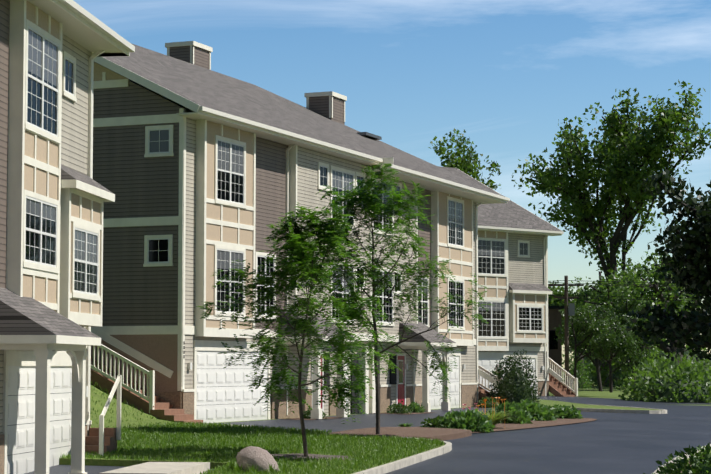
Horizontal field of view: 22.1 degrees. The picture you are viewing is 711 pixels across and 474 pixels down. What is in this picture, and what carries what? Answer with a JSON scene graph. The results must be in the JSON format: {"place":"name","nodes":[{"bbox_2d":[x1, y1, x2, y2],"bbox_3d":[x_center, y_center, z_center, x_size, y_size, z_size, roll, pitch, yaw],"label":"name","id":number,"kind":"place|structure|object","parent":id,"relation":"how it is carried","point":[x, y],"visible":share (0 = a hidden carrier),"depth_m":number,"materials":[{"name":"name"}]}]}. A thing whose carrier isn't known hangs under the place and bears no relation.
{"place":"outdoors","nodes":[
{"label":"outdoors","id":0,"kind":"place"},
{"bbox_2d":[59,386,444,473],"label":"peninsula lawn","id":1,"kind":"structure","parent":0,"point":[99,396],"depth_m":46.43,"materials":[{"name":"green plant"}]},
{"bbox_2d":[85,375,121,455],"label":"stairs","id":2,"kind":"structure","parent":1,"relation":"on","point":[101,440],"depth_m":37.44,"materials":[{"name":"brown wood"}]},
{"bbox_2d":[99,462,209,473],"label":"walkway","id":3,"kind":"structure","parent":1,"relation":"on","point":[171,468],"depth_m":33.23,"materials":[{"name":"concrete"}]},
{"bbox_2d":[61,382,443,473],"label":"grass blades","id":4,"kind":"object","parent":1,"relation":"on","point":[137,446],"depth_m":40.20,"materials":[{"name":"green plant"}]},
{"bbox_2d":[236,446,278,472],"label":"boulder","id":5,"kind":"object","parent":1,"relation":"on","point":[249,456],"visible":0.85,"depth_m":33.08,"materials":[{"name":"grey stone"}]},
{"bbox_2d":[228,461,290,472],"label":"lawn edge grass","id":6,"kind":"structure","parent":1,"relation":"on","point":[270,469],"depth_m":32.99,"materials":[{"name":"green plant"}]},
{"bbox_2d":[271,453,353,459],"bbox_3d":[-1.027,4.590,37.373,2.383,0.220,1.804,-2,-4,22],"label":"mulch bed","id":7,"kind":"object","parent":1,"relation":"on","point":[299,455],"visible":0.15,"depth_m":37.60,"materials":[{"name":"brown soil"}]},
{"bbox_2d":[196,199,386,456],"bbox_3d":[-1.121,1.898,37.696,4.166,5.284,3.852,-2,-4,22],"label":"tree","id":8,"kind":"object","parent":7,"relation":"on","point":[295,251],"depth_m":37.19,"materials":[{"name":"green plant"}]},
{"bbox_2d":[24,403,710,473],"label":"road","id":9,"kind":"structure","parent":0,"point":[618,443],"depth_m":46.21,"materials":[{"name":"grey asphalt"}]},
{"bbox_2d":[286,417,342,419],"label":"bed mulch","id":10,"kind":"object","parent":9,"relation":"on","point":[314,419],"visible":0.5,"depth_m":57.48,"materials":[{"name":"brown wood"}]},
{"bbox_2d":[303,406,327,418],"bbox_3d":[-1.306,5.588,57.779,0.887,0.439,0.881,-2,-4,22],"label":"shrub","id":11,"kind":"object","parent":10,"relation":"on","point":[307,413],"depth_m":57.64,"materials":[{"name":"green plant"}]},
{"bbox_2d":[328,427,471,440],"bbox_3d":[1.205,5.145,47.304,2.881,0.266,5.625,-2,-4,22],"label":"mulch bed","id":12,"kind":"object","parent":9,"relation":"on","point":[443,434],"visible":0.44,"depth_m":47.13,"materials":[{"name":"brown soil"}]},
{"bbox_2d":[281,163,490,433],"bbox_3d":[0.483,1.567,46.207,5.586,6.869,4.233,-6,-8,57],"label":"tree","id":13,"kind":"object","parent":12,"relation":"on","point":[355,200],"depth_m":46.05,"materials":[{"name":"green plant"}]},
{"bbox_2d":[353,437,451,473],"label":"curb","id":14,"kind":"structure","parent":9,"relation":"on","point":[408,461],"depth_m":37.31,"materials":[{"name":"concrete"}]},
{"bbox_2d":[380,412,433,413],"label":"bed mulch","id":15,"kind":"object","parent":9,"relation":"on","point":[408,412],"visible":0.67,"depth_m":64.81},
{"bbox_2d":[386,401,411,413],"bbox_3d":[1.500,6.033,64.496,0.937,0.507,0.911,-2,-4,22],"label":"shrub","id":16,"kind":"object","parent":15,"relation":"on","point":[390,409],"depth_m":64.35,"materials":[{"name":"green plant"}]},
{"bbox_2d":[405,401,425,412],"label":"shrub","id":17,"kind":"object","parent":15,"relation":"on","point":[416,405],"depth_m":65.77,"materials":[{"name":"green plant"}]},
{"bbox_2d":[478,397,499,407],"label":"small plant","id":18,"kind":"object","parent":9,"relation":"on","point":[489,400],"depth_m":74.11,"materials":[{"name":"green plant"}]},
{"bbox_2d":[418,418,596,432],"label":"bed mulch","id":19,"kind":"object","parent":9,"relation":"on","point":[513,426],"visible":0.27,"depth_m":57.09,"materials":[{"name":"brown soil"}]},
{"bbox_2d":[398,423,411,426],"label":"small plant leaves","id":20,"kind":"object","parent":19,"relation":"on","point":[405,425],"visible":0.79,"depth_m":50.84,"materials":[{"name":"green plant"}]},
{"bbox_2d":[419,415,443,427],"bbox_3d":[2.286,5.355,52.761,0.961,0.423,0.977,-2,-4,22],"label":"hosta","id":21,"kind":"object","parent":19,"relation":"on","point":[436,420],"depth_m":52.57,"materials":[{"name":"green plant"}]},
{"bbox_2d":[436,408,494,432],"bbox_3d":[3.108,5.143,50.916,1.580,0.734,1.540,1,-4,-20],"label":"hosta","id":22,"kind":"object","parent":19,"relation":"on","point":[453,419],"depth_m":50.53,"materials":[{"name":"green plant"}]},
{"bbox_2d":[461,397,517,427],"bbox_3d":[3.846,5.145,53.396,2.003,0.907,1.978,-2,-4,22],"label":"daylily","id":23,"kind":"object","parent":19,"relation":"on","point":[496,418],"depth_m":53.19,"materials":[{"name":"green plant"}]},
{"bbox_2d":[484,401,532,423],"bbox_3d":[4.768,5.560,57.651,1.723,0.790,1.700,-2,-4,22],"label":"hosta","id":24,"kind":"object","parent":9,"relation":"on","point":[525,416],"depth_m":57.33,"materials":[{"name":"green plant"}]},
{"bbox_2d":[515,398,558,420],"bbox_3d":[5.908,5.776,60.775,1.832,0.858,1.779,-2,-4,22],"label":"hosta","id":25,"kind":"object","parent":9,"relation":"on","point":[543,411],"depth_m":60.38,"materials":[{"name":"green plant"}]},
{"bbox_2d":[550,403,582,418],"bbox_3d":[7.235,6.073,63.265,1.445,0.603,1.493,-2,-4,22],"label":"hosta","id":26,"kind":"object","parent":9,"relation":"on","point":[561,410],"depth_m":62.91,"materials":[{"name":"green plant"}]},
{"bbox_2d":[508,404,666,413],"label":"curb","id":27,"kind":"structure","parent":9,"relation":"on","point":[661,411],"depth_m":71.56,"materials":[{"name":"concrete"}]},
{"bbox_2d":[653,444,710,473],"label":"verge kerb","id":28,"kind":"structure","parent":9,"relation":"on","point":[675,459],"depth_m":39.81,"materials":[{"name":"concrete"}]},
{"bbox_2d":[73,0,710,369],"label":"sky","id":29,"kind":"structure","parent":0,"point":[410,73],"materials":[{"name":"blue"}]},
{"bbox_2d":[207,371,710,423],"bbox_3d":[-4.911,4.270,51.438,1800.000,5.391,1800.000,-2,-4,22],"label":"terrain","id":30,"kind":"structure","parent":0,"point":[593,392],"depth_m":107.22,"materials":[{"name":"green plant"}]},
{"bbox_2d":[0,0,134,473],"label":"building","id":31,"kind":"structure","parent":30,"relation":"on","point":[54,196],"depth_m":33.74,"materials":[{"name":"beige"}]},
{"bbox_2d":[90,327,202,423],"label":"stairs","id":32,"kind":"structure","parent":30,"relation":"on","point":[139,397],"depth_m":50.92,"materials":[{"name":"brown wood"}]},
{"bbox_2d":[90,41,509,422],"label":"building","id":33,"kind":"structure","parent":30,"relation":"on","point":[203,172],"depth_m":55.08,"materials":[{"name":"beige"}]},
{"bbox_2d":[428,128,501,190],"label":"tree","id":34,"kind":"object","parent":30,"relation":"on","point":[462,165],"depth_m":151.17,"materials":[{"name":"green plant"}]},
{"bbox_2d":[438,166,563,395],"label":"building","id":35,"kind":"structure","parent":30,"relation":"on","point":[512,257],"depth_m":96.67,"materials":[{"name":"beige"}]},
{"bbox_2d":[548,306,563,377],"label":"distant block","id":36,"kind":"structure","parent":30,"relation":"on","point":[554,344],"depth_m":135.35,"materials":[{"name":"black"}]},
{"bbox_2d":[548,358,577,396],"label":"stairs","id":37,"kind":"structure","parent":30,"relation":"on","point":[557,388],"depth_m":98.25,"materials":[{"name":"brown wood"}]},
{"bbox_2d":[564,276,569,389],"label":"utility pole","id":38,"kind":"object","parent":30,"relation":"on","point":[566,318],"visible":0.67,"depth_m":104.22,"materials":[{"name":"brown wood"}]},
{"bbox_2d":[549,284,583,315],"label":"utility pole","id":39,"kind":"object","parent":38,"relation":"attached to","point":[571,309],"visible":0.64,"depth_m":104.38,"materials":[{"name":"grey metal"}]},
{"bbox_2d":[548,276,590,382],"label":"tree","id":40,"kind":"object","parent":30,"relation":"on","point":[554,289],"depth_m":159.64,"materials":[{"name":"green plant"}]},
{"bbox_2d":[562,349,591,388],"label":"garden shrub","id":41,"kind":"object","parent":30,"relation":"on","point":[581,366],"depth_m":111.88,"materials":[{"name":"green plant"}]},
{"bbox_2d":[555,299,613,377],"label":"lawn tree","id":42,"kind":"object","parent":30,"relation":"on","point":[590,328],"depth_m":104.48,"materials":[{"name":"green plant"}]},
{"bbox_2d":[562,305,622,390],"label":"dark garden tree","id":43,"kind":"object","parent":30,"relation":"on","point":[572,339],"depth_m":115.41,"materials":[{"name":"green plant"}]},
{"bbox_2d":[551,285,644,382],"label":"tree","id":44,"kind":"object","parent":30,"relation":"on","point":[587,292],"depth_m":151.20,"materials":[{"name":"green plant"}]},
{"bbox_2d":[511,79,710,373],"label":"cottonwood","id":45,"kind":"object","parent":30,"relation":"on","point":[608,177],"depth_m":150.31,"materials":[{"name":"green plant"}]},
{"bbox_2d":[588,313,651,392],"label":"lawn tree","id":46,"kind":"object","parent":30,"relation":"on","point":[608,338],"depth_m":99.94,"materials":[{"name":"green plant"}]},
{"bbox_2d":[583,354,664,386],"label":"shrub","id":47,"kind":"object","parent":30,"relation":"on","point":[603,374],"depth_m":134.40,"materials":[{"name":"green plant"}]},
{"bbox_2d":[562,263,701,369],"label":"tree","id":48,"kind":"object","parent":30,"relation":"on","point":[622,273],"depth_m":133.36,"materials":[{"name":"green plant"}]},
{"bbox_2d":[607,290,666,390],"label":"garden tree","id":49,"kind":"object","parent":30,"relation":"on","point":[636,303],"depth_m":119.13,"materials":[{"name":"green plant"}]},
{"bbox_2d":[584,251,702,364],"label":"tree","id":50,"kind":"object","parent":30,"relation":"on","point":[633,290],"depth_m":125.98,"materials":[{"name":"green plant"}]},
{"bbox_2d":[583,346,704,380],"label":"shrub","id":51,"kind":"object","parent":30,"relation":"on","point":[591,366],"depth_m":164.93,"materials":[{"name":"green plant"}]},
{"bbox_2d":[592,331,710,381],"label":"shrub","id":52,"kind":"object","parent":30,"relation":"on","point":[658,350],"depth_m":148.73,"materials":[{"name":"green plant"}]},
{"bbox_2d":[614,351,710,391],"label":"shrub","id":53,"kind":"object","parent":30,"relation":"on","point":[684,359],"depth_m":119.98,"materials":[{"name":"green plant"}]},
{"bbox_2d":[618,357,710,402],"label":"shrub","id":54,"kind":"object","parent":30,"relation":"on","point":[637,394],"depth_m":91.13,"materials":[{"name":"green plant"}]},
{"bbox_2d":[620,169,710,360],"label":"tree","id":55,"kind":"object","parent":30,"relation":"on","point":[697,236],"depth_m":28.98,"materials":[{"name":"green plant"}]},
{"bbox_2d":[479,399,657,409],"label":"grass strip","id":56,"kind":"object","parent":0,"point":[552,403],"depth_m":75.84,"materials":[{"name":"green plant"}]},
{"bbox_2d":[478,365,498,406],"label":"stairs","id":57,"kind":"structure","parent":56,"relation":"on","point":[486,376],"depth_m":76.11,"materials":[{"name":"white wood"}]},
{"bbox_2d":[487,349,540,404],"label":"shrub","id":58,"kind":"object","parent":56,"relation":"on","point":[501,372],"depth_m":75.28,"materials":[{"name":"green plant"}]},
{"bbox_2d":[562,347,609,380],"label":"shrub","id":59,"kind":"object","parent":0,"point":[588,363],"depth_m":188.45,"materials":[{"name":"green plant"}]},
{"bbox_2d":[532,396,710,404],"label":"court road","id":60,"kind":"structure","parent":0,"point":[601,401],"depth_m":89.42,"materials":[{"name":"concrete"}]},
{"bbox_2d":[548,280,701,300],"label":"utility wires","id":61,"kind":"object","parent":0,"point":[616,285],"visible":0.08,"depth_m":104.73,"materials":[{"name":"black rubber"}]},
{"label":"verge lawn","id":62,"kind":"structure","parent":0,"visible":0},
{"bbox_2d":[643,442,710,473],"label":"verge shrub","id":63,"kind":"object","parent":62,"relation":"on","point":[676,467],"depth_m":29.91,"materials":[{"name":"green plant"}]},
{"bbox_2d":[701,466,710,473],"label":"verge shrub","id":64,"kind":"object","parent":62,"relation":"on","point":[705,469],"visible":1,"depth_m":27.65,"materials":[{"name":"green plant"}]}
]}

